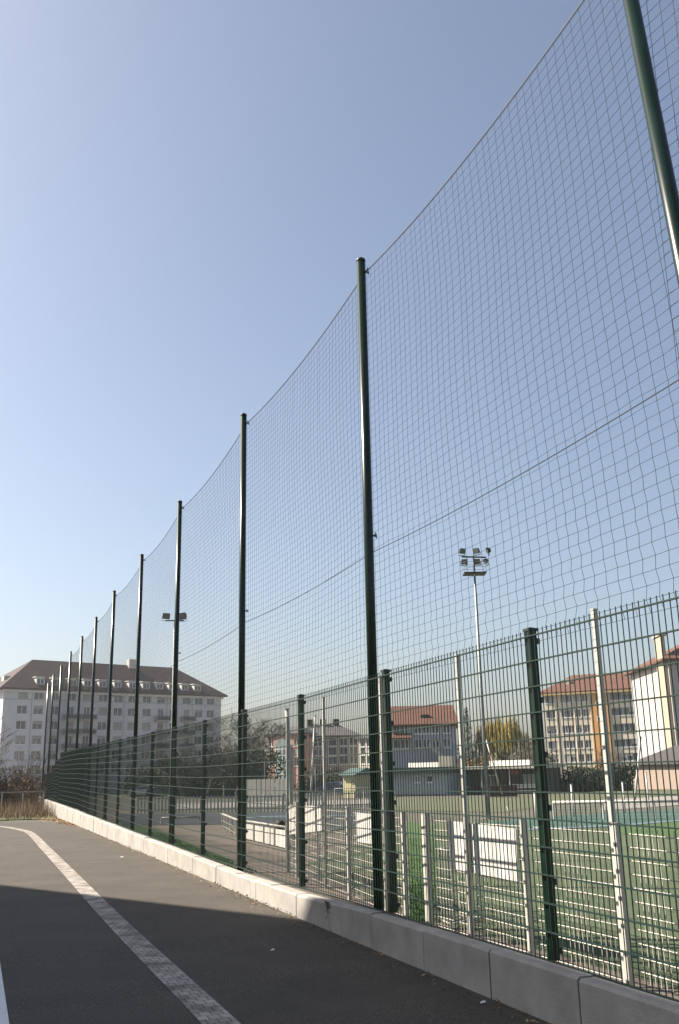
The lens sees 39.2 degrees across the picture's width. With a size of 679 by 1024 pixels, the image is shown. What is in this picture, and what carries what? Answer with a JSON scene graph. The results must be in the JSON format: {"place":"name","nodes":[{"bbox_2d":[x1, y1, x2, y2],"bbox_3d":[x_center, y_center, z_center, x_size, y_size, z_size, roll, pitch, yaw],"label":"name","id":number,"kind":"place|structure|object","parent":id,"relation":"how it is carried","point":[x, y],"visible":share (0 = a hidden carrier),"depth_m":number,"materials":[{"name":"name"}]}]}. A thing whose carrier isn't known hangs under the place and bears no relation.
{"place":"outdoors","nodes":[
{"label":"outdoors","id":0,"kind":"place"},
{"bbox_2d":[113,822,229,865],"bbox_3d":[-6.227,9.750,28.988,2.160,0.398,30.400,4,-16,-20],"label":"lawn strip","id":1,"kind":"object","parent":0,"point":[166,834],"visible":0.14,"depth_m":23.67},
{"bbox_2d":[115,811,381,830],"bbox_3d":[-4.720,12.468,38.703,14.067,0.318,22.678,-1,-15,0],"label":"court","id":2,"kind":"object","parent":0,"point":[264,820],"visible":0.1,"depth_m":38.82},
{"bbox_2d":[309,715,315,805],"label":"training pole","id":3,"kind":"object","parent":2,"relation":"on","point":[313,755],"visible":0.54,"depth_m":33.38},
{"bbox_2d":[0,822,550,1023],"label":"road","id":4,"kind":"structure","parent":0,"point":[68,955],"depth_m":8.32,"materials":[{"name":"asphalt"}]},
{"bbox_2d":[0,965,8,1023],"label":"road marking","id":5,"kind":"object","parent":4,"relation":"on","point":[4,1018],"visible":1,"depth_m":6.68,"materials":[{"name":"paint"}]},
{"bbox_2d":[0,826,240,1023],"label":"paving band","id":6,"kind":"object","parent":4,"relation":"on","point":[198,1002],"visible":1,"depth_m":8.41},
{"bbox_2d":[36,817,548,1023],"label":"fallen leaves","id":7,"kind":"object","parent":4,"relation":"on","point":[72,824],"visible":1,"depth_m":12.00,"materials":[{"name":"brown plant"}]},
{"bbox_2d":[180,799,370,808],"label":"pale path","id":8,"kind":"structure","parent":0,"point":[276,803],"depth_m":66.02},
{"bbox_2d":[153,832,435,921],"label":"lawn grass","id":9,"kind":"structure","parent":0,"point":[416,902],"depth_m":14.34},
{"bbox_2d":[314,782,341,792],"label":"parked car","id":10,"kind":"object","parent":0,"point":[329,786],"visible":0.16,"depth_m":106.90,"materials":[{"name":"grey metal"}]},
{"bbox_2d":[0,785,678,836],"bbox_3d":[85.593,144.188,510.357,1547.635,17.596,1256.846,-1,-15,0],"label":"ground","id":11,"kind":"structure","parent":0,"point":[477,813],"depth_m":43.71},
{"bbox_2d":[0,716,18,770],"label":"bare tree","id":12,"kind":"object","parent":11,"relation":"on","point":[6,744],"visible":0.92,"depth_m":152.85,"materials":[{"name":"brown plant"}]},
{"bbox_2d":[0,768,22,803],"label":"shrub","id":13,"kind":"object","parent":11,"relation":"on","point":[6,785],"visible":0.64,"depth_m":51.83,"materials":[{"name":"brown plant"}]},
{"bbox_2d":[0,767,36,812],"bbox_3d":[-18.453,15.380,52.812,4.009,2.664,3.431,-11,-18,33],"label":"shrub","id":14,"kind":"object","parent":11,"relation":"on","point":[4,785],"visible":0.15,"depth_m":52.49,"materials":[{"name":"brown plant"}]},
{"bbox_2d":[0,766,41,808],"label":"shrub","id":15,"kind":"object","parent":11,"relation":"on","point":[11,795],"visible":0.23,"depth_m":51.50,"materials":[{"name":"brown plant"}]},
{"bbox_2d":[0,791,44,810],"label":"wire fence","id":16,"kind":"object","parent":11,"relation":"on","point":[23,794],"visible":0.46,"depth_m":45.44,"materials":[{"name":"metal"}]},
{"bbox_2d":[3,770,49,810],"bbox_3d":[-15.705,14.402,48.992,3.023,2.353,2.404,-1,-15,0],"label":"shrub","id":17,"kind":"object","parent":11,"relation":"on","point":[34,787],"visible":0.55,"depth_m":48.84,"materials":[{"name":"brown plant"}]},
{"bbox_2d":[2,748,54,810],"bbox_3d":[-16.577,14.408,51.055,2.661,3.496,3.108,-1,-15,0],"label":"shrub","id":18,"kind":"object","parent":11,"relation":"on","point":[30,774],"visible":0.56,"depth_m":50.96,"materials":[{"name":"brown plant"}]},
{"bbox_2d":[0,795,56,820],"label":"grass verge","id":19,"kind":"object","parent":11,"relation":"on","point":[34,811],"depth_m":41.40,"materials":[{"name":"plant"}]},
{"bbox_2d":[41,682,48,796],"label":"net pole","id":20,"kind":"object","parent":11,"relation":"on","point":[45,728],"visible":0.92,"depth_m":54.66,"materials":[{"name":"metal"}]},
{"bbox_2d":[47,674,54,773],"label":"net pole","id":21,"kind":"object","parent":11,"relation":"on","point":[50,723],"visible":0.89,"depth_m":51.11,"materials":[{"name":"metal"}]},
{"bbox_2d":[55,665,62,763],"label":"net pole","id":22,"kind":"object","parent":11,"relation":"on","point":[58,719],"visible":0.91,"depth_m":46.52,"materials":[{"name":"metal"}]},
{"bbox_2d":[64,651,71,750],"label":"net pole","id":23,"kind":"object","parent":11,"relation":"on","point":[68,698],"visible":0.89,"depth_m":42.13,"materials":[{"name":"metal"}]},
{"bbox_2d":[74,636,83,808],"bbox_3d":[-10.243,8.755,37.303,0.140,7.827,0.105,-3,-15,7],"label":"net pole","id":24,"kind":"object","parent":11,"relation":"on","point":[79,693],"visible":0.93,"depth_m":37.71,"materials":[{"name":"metal"}]},
{"bbox_2d":[89,617,98,779],"bbox_3d":[-8.566,7.493,32.944,0.140,7.815,0.105,-3,-15,7],"label":"net pole","id":25,"kind":"object","parent":11,"relation":"on","point":[93,683],"visible":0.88,"depth_m":33.33,"materials":[{"name":"metal"}]},
{"bbox_2d":[103,590,115,818],"bbox_3d":[-6.907,6.220,28.639,0.140,7.856,0.105,-3,-15,7],"label":"net pole","id":26,"kind":"object","parent":11,"relation":"on","point":[111,666],"visible":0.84,"depth_m":29.00,"materials":[{"name":"metal"}]},
{"bbox_2d":[0,659,227,794],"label":"apartment building","id":27,"kind":"structure","parent":11,"relation":"on","point":[23,693],"depth_m":194.11,"materials":[{"name":"paint"}]},
{"bbox_2d":[14,751,23,759],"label":"window","id":28,"kind":"structure","parent":27,"relation":"in","point":[17,754],"depth_m":182.19,"materials":[{"name":"grey glass"}]},
{"bbox_2d":[14,735,24,744],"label":"window","id":29,"kind":"structure","parent":27,"relation":"in","point":[19,740],"depth_m":182.81,"materials":[{"name":"grey glass"}]},
{"bbox_2d":[15,720,25,729],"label":"window","id":30,"kind":"structure","parent":27,"relation":"in","point":[21,725],"depth_m":183.57,"materials":[{"name":"grey glass"}]},
{"bbox_2d":[17,705,26,714],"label":"window","id":31,"kind":"structure","parent":27,"relation":"in","point":[21,709],"depth_m":184.38,"materials":[{"name":"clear glass"}]},
{"bbox_2d":[18,692,27,698],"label":"window","id":32,"kind":"structure","parent":27,"relation":"in","point":[21,695],"depth_m":185.03,"materials":[{"name":"grey glass"}]},
{"bbox_2d":[31,751,40,758],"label":"window","id":33,"kind":"structure","parent":27,"relation":"in","point":[37,754],"depth_m":184.29,"materials":[{"name":"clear glass"}]},
{"bbox_2d":[31,736,41,744],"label":"window","id":34,"kind":"structure","parent":27,"relation":"in","point":[36,740],"depth_m":184.90,"materials":[{"name":"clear glass"}]},
{"bbox_2d":[32,721,42,729],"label":"window","id":35,"kind":"structure","parent":27,"relation":"in","point":[37,725],"depth_m":185.65,"materials":[{"name":"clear glass"}]},
{"bbox_2d":[33,706,42,714],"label":"window","id":36,"kind":"structure","parent":27,"relation":"in","point":[38,710],"depth_m":186.37,"materials":[{"name":"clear glass"}]},
{"bbox_2d":[34,693,43,698],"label":"window","id":37,"kind":"structure","parent":27,"relation":"in","point":[37,695],"depth_m":187.17,"materials":[{"name":"grey glass"}]},
{"bbox_2d":[98,722,106,730],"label":"window","id":38,"kind":"structure","parent":27,"relation":"in","point":[104,723],"depth_m":194.22,"materials":[{"name":"grey glass"}]},
{"bbox_2d":[113,722,121,730],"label":"window","id":39,"kind":"structure","parent":27,"relation":"in","point":[115,728],"depth_m":196.22,"materials":[{"name":"grey glass"}]},
{"bbox_2d":[142,722,149,730],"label":"window","id":40,"kind":"structure","parent":27,"relation":"in","point":[146,727],"depth_m":200.39,"materials":[{"name":"grey glass"}]},
{"bbox_2d":[130,554,144,824],"bbox_3d":[-5.050,4.848,23.810,0.140,7.796,0.105,-3,-15,7],"label":"net pole","id":41,"kind":"object","parent":11,"relation":"on","point":[137,677],"visible":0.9,"depth_m":24.13,"materials":[{"name":"metal"}]},
{"bbox_2d":[121,767,169,796],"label":"hedge","id":42,"kind":"object","parent":11,"relation":"on","point":[130,779],"visible":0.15,"depth_m":128.20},
{"bbox_2d":[142,755,162,795],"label":"bare tree","id":43,"kind":"object","parent":11,"relation":"on","point":[153,777],"visible":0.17,"depth_m":111.31,"materials":[{"name":"brown plant"}]},
{"bbox_2d":[161,612,186,796],"bbox_3d":[-10.696,12.634,60.944,1.686,12.455,0.558,-1,-15,0],"label":"floodlight mast","id":44,"kind":"object","parent":11,"relation":"on","point":[182,616],"visible":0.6,"depth_m":62.31,"materials":[{"name":"grey metal"}]},
{"bbox_2d":[169,500,183,842],"bbox_3d":[-3.302,3.519,19.269,0.140,7.812,0.105,-3,-15,7],"label":"net pole","id":45,"kind":"object","parent":11,"relation":"on","point":[176,617],"visible":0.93,"depth_m":19.55,"materials":[{"name":"metal"}]},
{"bbox_2d":[168,741,201,796],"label":"bare tree","id":46,"kind":"object","parent":11,"relation":"on","point":[186,766],"visible":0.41,"depth_m":105.31,"materials":[{"name":"brown plant"}]},
{"bbox_2d":[155,754,225,796],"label":"shrubbery","id":47,"kind":"object","parent":11,"relation":"on","point":[163,772],"visible":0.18,"depth_m":106.65,"materials":[{"name":"plant"}]},
{"bbox_2d":[190,736,226,795],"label":"bare tree","id":48,"kind":"object","parent":11,"relation":"on","point":[216,763],"visible":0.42,"depth_m":97.80,"materials":[{"name":"brown plant"}]},
{"bbox_2d":[137,795,285,812],"bbox_3d":[-6.603,15.016,49.019,8.084,0.843,0.056,-4,-15,12],"label":"paling fence","id":49,"kind":"object","parent":11,"relation":"on","point":[224,797],"visible":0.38,"depth_m":48.90,"materials":[{"name":"metal"}]},
{"bbox_2d":[197,715,252,780],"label":"bare tree","id":50,"kind":"object","parent":11,"relation":"on","point":[217,739],"visible":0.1,"depth_m":119.42,"materials":[{"name":"brown plant"}]},
{"bbox_2d":[209,734,256,798],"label":"bare tree","id":51,"kind":"object","parent":11,"relation":"on","point":[235,760],"visible":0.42,"depth_m":92.88,"materials":[{"name":"brown plant"}]},
{"bbox_2d":[237,413,247,871],"bbox_3d":[-1.467,2.147,14.500,0.140,7.784,0.105,-3,-15,7],"label":"net pole","id":52,"kind":"object","parent":11,"relation":"on","point":[242,576],"visible":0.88,"depth_m":14.74,"materials":[{"name":"metal"}]},
{"bbox_2d":[211,745,285,797],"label":"shrubbery","id":53,"kind":"object","parent":11,"relation":"on","point":[252,769],"visible":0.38,"depth_m":99.77,"materials":[{"name":"plant"}]},
{"bbox_2d":[234,732,266,769],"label":"bare tree","id":54,"kind":"object","parent":11,"relation":"on","point":[254,748],"visible":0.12,"depth_m":102.97,"materials":[{"name":"brown plant"}]},
{"bbox_2d":[214,709,290,760],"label":"bare tree","id":55,"kind":"object","parent":11,"relation":"on","point":[253,740],"visible":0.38,"depth_m":108.45,"materials":[{"name":"brown plant"}]},
{"bbox_2d":[247,779,285,799],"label":"screen fence","id":56,"kind":"object","parent":11,"relation":"on","point":[252,783],"visible":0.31,"depth_m":82.69,"materials":[{"name":"metal"}]},
{"bbox_2d":[266,726,316,791],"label":"peach house","id":57,"kind":"structure","parent":11,"relation":"on","point":[282,748],"depth_m":165.53,"materials":[{"name":"beige paint"}]},
{"bbox_2d":[293,767,342,792],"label":"shrub","id":58,"kind":"object","parent":11,"relation":"on","point":[333,777],"visible":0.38,"depth_m":129.47,"materials":[{"name":"green plant"}]},
{"bbox_2d":[307,745,328,772],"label":"bare tree","id":59,"kind":"object","parent":11,"relation":"on","point":[318,764],"visible":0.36,"depth_m":145.28,"materials":[{"name":"brown plant"}]},
{"bbox_2d":[308,719,359,779],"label":"grey apartments","id":60,"kind":"structure","parent":11,"relation":"on","point":[350,749],"depth_m":166.75,"materials":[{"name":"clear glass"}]},
{"bbox_2d":[284,791,396,807],"bbox_3d":[0.036,15.812,52.355,6.269,0.859,0.056,0,-15,-6],"label":"paling fence","id":61,"kind":"object","parent":11,"relation":"on","point":[354,793],"visible":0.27,"depth_m":52.38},
{"bbox_2d":[334,788,365,807],"bbox_3d":[1.260,14.923,49.527,3.136,1.183,0.046,2,-15,-13],"label":"kiosk rail","id":62,"kind":"object","parent":11,"relation":"on","point":[349,788],"visible":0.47,"depth_m":49.47,"materials":[{"name":"metal"}]},
{"bbox_2d":[339,768,369,797],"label":"kiosk","id":63,"kind":"object","parent":11,"relation":"on","point":[362,783],"visible":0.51,"depth_m":84.69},
{"bbox_2d":[346,781,351,797],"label":"door","id":64,"kind":"structure","parent":63,"relation":"in","point":[348,783],"depth_m":84.42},
{"bbox_2d":[44,799,678,1023],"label":"concrete wall","id":65,"kind":"structure","parent":11,"relation":"on","point":[550,992],"depth_m":7.19,"materials":[{"name":"concrete"}]},
{"bbox_2d":[75,824,330,926],"bbox_3d":[-4.844,7.553,21.872,0.073,0.470,27.337,4,-16,-20],"label":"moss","id":66,"kind":"object","parent":65,"relation":"attached to","point":[327,903],"visible":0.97,"depth_m":12.68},
{"bbox_2d":[42,590,678,1001],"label":"fence","id":67,"kind":"object","parent":65,"relation":"on","point":[70,776],"visible":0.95,"depth_m":8.43,"materials":[{"name":"green metal"}]},
{"bbox_2d":[355,734,380,767],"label":"pale house","id":68,"kind":"structure","parent":11,"relation":"on","point":[363,748],"depth_m":159.24,"materials":[{"name":"white paint"}]},
{"bbox_2d":[356,257,383,909],"bbox_3d":[0.332,0.831,9.816,0.140,7.695,0.105,-3,-15,7],"label":"net pole","id":69,"kind":"object","parent":11,"relation":"on","point":[367,491],"visible":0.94,"depth_m":9.89,"materials":[{"name":"metal"}]},
{"bbox_2d":[368,756,460,795],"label":"clubhouse","id":70,"kind":"structure","parent":11,"relation":"on","point":[445,764],"depth_m":87.49,"materials":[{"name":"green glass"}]},
{"bbox_2d":[391,705,457,767],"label":"red roofed house","id":71,"kind":"structure","parent":11,"relation":"on","point":[447,743],"depth_m":105.84,"materials":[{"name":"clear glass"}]},
{"bbox_2d":[443,738,451,747],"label":"window","id":72,"kind":"structure","parent":71,"relation":"in","point":[447,743],"depth_m":105.55,"materials":[{"name":"grey glass"}]},
{"bbox_2d":[458,707,477,765],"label":"conifer","id":73,"kind":"object","parent":11,"relation":"on","point":[469,738],"visible":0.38,"depth_m":136.09,"materials":[{"name":"green plant"}]},
{"bbox_2d":[458,547,493,818],"bbox_3d":[5.283,6.276,35.313,1.267,10.115,0.600,-1,-15,0],"label":"floodlight mast","id":74,"kind":"object","parent":11,"relation":"on","point":[474,561],"visible":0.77,"depth_m":35.86,"materials":[{"name":"metal"}]},
{"bbox_2d":[473,712,532,762],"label":"willow tree","id":75,"kind":"object","parent":11,"relation":"on","point":[501,735],"visible":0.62,"depth_m":108.20,"materials":[{"name":"yellow plant"}]},
{"bbox_2d":[457,760,564,794],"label":"clubhouse wing","id":76,"kind":"structure","parent":11,"relation":"on","point":[516,775],"depth_m":90.59,"materials":[{"name":"paint"}]},
{"bbox_2d":[483,775,497,787],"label":"window","id":77,"kind":"structure","parent":76,"relation":"in","point":[489,776],"depth_m":90.65,"materials":[{"name":"grey glass"}]},
{"bbox_2d":[523,774,534,785],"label":"window","id":78,"kind":"structure","parent":76,"relation":"in","point":[524,775],"depth_m":89.15,"materials":[{"name":"grey glass"}]},
{"bbox_2d":[512,784,534,790],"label":"bench","id":79,"kind":"object","parent":11,"relation":"on","point":[525,785],"visible":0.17,"depth_m":77.22,"materials":[{"name":"white paint"}]},
{"bbox_2d":[487,741,564,769],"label":"shrub","id":80,"kind":"object","parent":11,"relation":"on","point":[506,753],"visible":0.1,"depth_m":102.36,"materials":[{"name":"green plant"}]},
{"bbox_2d":[509,725,549,764],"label":"bare tree","id":81,"kind":"object","parent":11,"relation":"on","point":[523,746],"visible":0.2,"depth_m":101.53,"materials":[{"name":"brown plant"}]},
{"bbox_2d":[510,741,553,764],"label":"bare tree","id":82,"kind":"object","parent":11,"relation":"on","point":[531,754],"visible":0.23,"depth_m":97.98,"materials":[{"name":"brown plant"}]},
{"bbox_2d":[561,765,604,791],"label":"hedge","id":83,"kind":"object","parent":11,"relation":"on","point":[591,789],"visible":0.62,"depth_m":93.51,"materials":[{"name":"plant"}]},
{"bbox_2d":[541,673,637,784],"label":"apartment block","id":84,"kind":"structure","parent":11,"relation":"on","point":[617,715],"depth_m":168.52,"materials":[{"name":"paint"}]},
{"bbox_2d":[588,749,627,767],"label":"bare tree","id":85,"kind":"object","parent":11,"relation":"on","point":[616,756],"visible":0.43,"depth_m":94.29,"materials":[{"name":"brown plant"}]},
{"bbox_2d":[589,760,635,790],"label":"round bush","id":86,"kind":"object","parent":11,"relation":"on","point":[623,778],"visible":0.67,"depth_m":92.58,"materials":[{"name":"plant"}]},
{"bbox_2d":[633,736,641,811],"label":"lamp pole","id":87,"kind":"object","parent":11,"relation":"on","point":[638,760],"visible":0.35,"depth_m":38.49,"materials":[{"name":"metal"}]},
{"bbox_2d":[623,0,678,286],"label":"net pole","id":88,"kind":"object","parent":11,"relation":"on","point":[667,184],"visible":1,"depth_m":5.90,"materials":[{"name":"metal"}]},
{"bbox_2d":[45,0,678,772],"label":"ball stop net","id":89,"kind":"object","parent":88,"relation":"hanging from","point":[167,706],"visible":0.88,"depth_m":9.05,"materials":[{"name":"fabric"}]},
{"bbox_2d":[623,634,678,758],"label":"tall apartment block","id":90,"kind":"structure","parent":11,"relation":"on","point":[658,700],"depth_m":123.84,"materials":[{"name":"paint"}]},
{"bbox_2d":[627,745,678,788],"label":"garage","id":91,"kind":"structure","parent":11,"relation":"on","point":[659,770],"depth_m":100.47,"materials":[{"name":"paint"}]},
{"bbox_2d":[0,0,678,764],"label":"sky","id":92,"kind":"structure","parent":0,"point":[192,192],"materials":[{"name":"blue"}]},
{"bbox_2d":[98,811,678,998],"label":"gravel path","id":93,"kind":"structure","parent":0,"point":[255,850],"depth_m":15.06,"materials":[{"name":"gravel"}]},
{"bbox_2d":[221,813,285,849],"bbox_3d":[-2.675,8.571,25.886,0.386,0.662,11.599,3,-15,-14],"label":"pitch barrier","id":94,"kind":"object","parent":93,"relation":"on","point":[253,827],"visible":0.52,"depth_m":22.50,"materials":[{"name":"white paint"}]},
{"bbox_2d":[286,708,292,839],"bbox_3d":[-1.278,6.760,24.516,0.266,3.360,0.127,-1,-15,0],"label":"training pole","id":95,"kind":"object","parent":93,"relation":"on","point":[287,710],"visible":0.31,"depth_m":24.48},
{"bbox_2d":[286,608,678,991],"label":"pitch fence","id":96,"kind":"object","parent":93,"relation":"on","point":[346,817],"visible":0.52,"depth_m":7.79,"materials":[{"name":"metal"}]},
{"bbox_2d":[288,805,323,834],"bbox_3d":[-0.520,4.622,14.258,0.017,0.511,2.397,3,-15,-14],"label":"board","id":97,"kind":"object","parent":96,"relation":"attached to","point":[317,827],"visible":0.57,"depth_m":13.84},
{"bbox_2d":[356,813,371,843],"bbox_3d":[0.310,3.703,11.158,0.013,0.344,0.835,3,-15,-14],"label":"board","id":98,"kind":"object","parent":96,"relation":"attached to","point":[361,820],"visible":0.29,"depth_m":11.22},
{"bbox_2d":[447,821,518,881],"bbox_3d":[1.255,2.991,8.466,0.012,0.426,1.271,4,-16,-20],"label":"board","id":99,"kind":"object","parent":96,"relation":"attached to","point":[490,850],"visible":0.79,"depth_m":8.35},
{"bbox_2d":[402,822,434,920],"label":"green lawn","id":100,"kind":"structure","parent":0,"point":[416,839],"depth_m":17.15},
{"bbox_2d":[457,753,503,765],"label":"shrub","id":101,"kind":"object","parent":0,"point":[481,760],"visible":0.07,"depth_m":99.85,"materials":[{"name":"green plant"}]},
{"bbox_2d":[307,819,678,988],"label":"pitch turf","id":102,"kind":"structure","parent":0,"point":[630,913],"depth_m":11.51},
{"bbox_2d":[439,847,479,927],"bbox_3d":[1.149,3.747,9.572,0.262,0.729,0.610,-12,-19,35],"label":"goal frame","id":103,"kind":"object","parent":102,"relation":"on","point":[476,917],"visible":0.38,"depth_m":9.58,"materials":[{"name":"white paint"}]},
{"bbox_2d":[517,820,678,829],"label":"pitch line","id":104,"kind":"object","parent":102,"relation":"on","point":[605,825],"depth_m":27.44,"materials":[{"name":"paint"}]},
{"bbox_2d":[552,800,678,819],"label":"goal","id":105,"kind":"object","parent":102,"relation":"on","point":[619,801],"visible":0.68,"depth_m":31.77,"materials":[{"name":"white paint"}]},
{"bbox_2d":[622,821,678,837],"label":"bright turf","id":106,"kind":"structure","parent":102,"relation":"on","point":[671,824],"depth_m":24.82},
{"bbox_2d":[394,788,678,812],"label":"worn grass","id":107,"kind":"structure","parent":0,"point":[450,801],"depth_m":60.39,"materials":[{"name":"plant"}]},
{"bbox_2d":[486,738,501,793],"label":"slanting pole","id":108,"kind":"object","parent":107,"relation":"on","point":[493,765],"visible":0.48,"depth_m":57.86,"materials":[{"name":"metal"}]},
{"bbox_2d":[489,785,517,796],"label":"storage box","id":109,"kind":"object","parent":107,"relation":"on","point":[505,789],"visible":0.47,"depth_m":71.95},
{"bbox_2d":[482,809,678,827],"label":"teal surface","id":110,"kind":"object","parent":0,"point":[645,820],"visible":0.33,"depth_m":31.65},
{"bbox_2d":[604,796,678,809],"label":"pale yard","id":111,"kind":"structure","parent":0,"point":[654,798],"depth_m":48.62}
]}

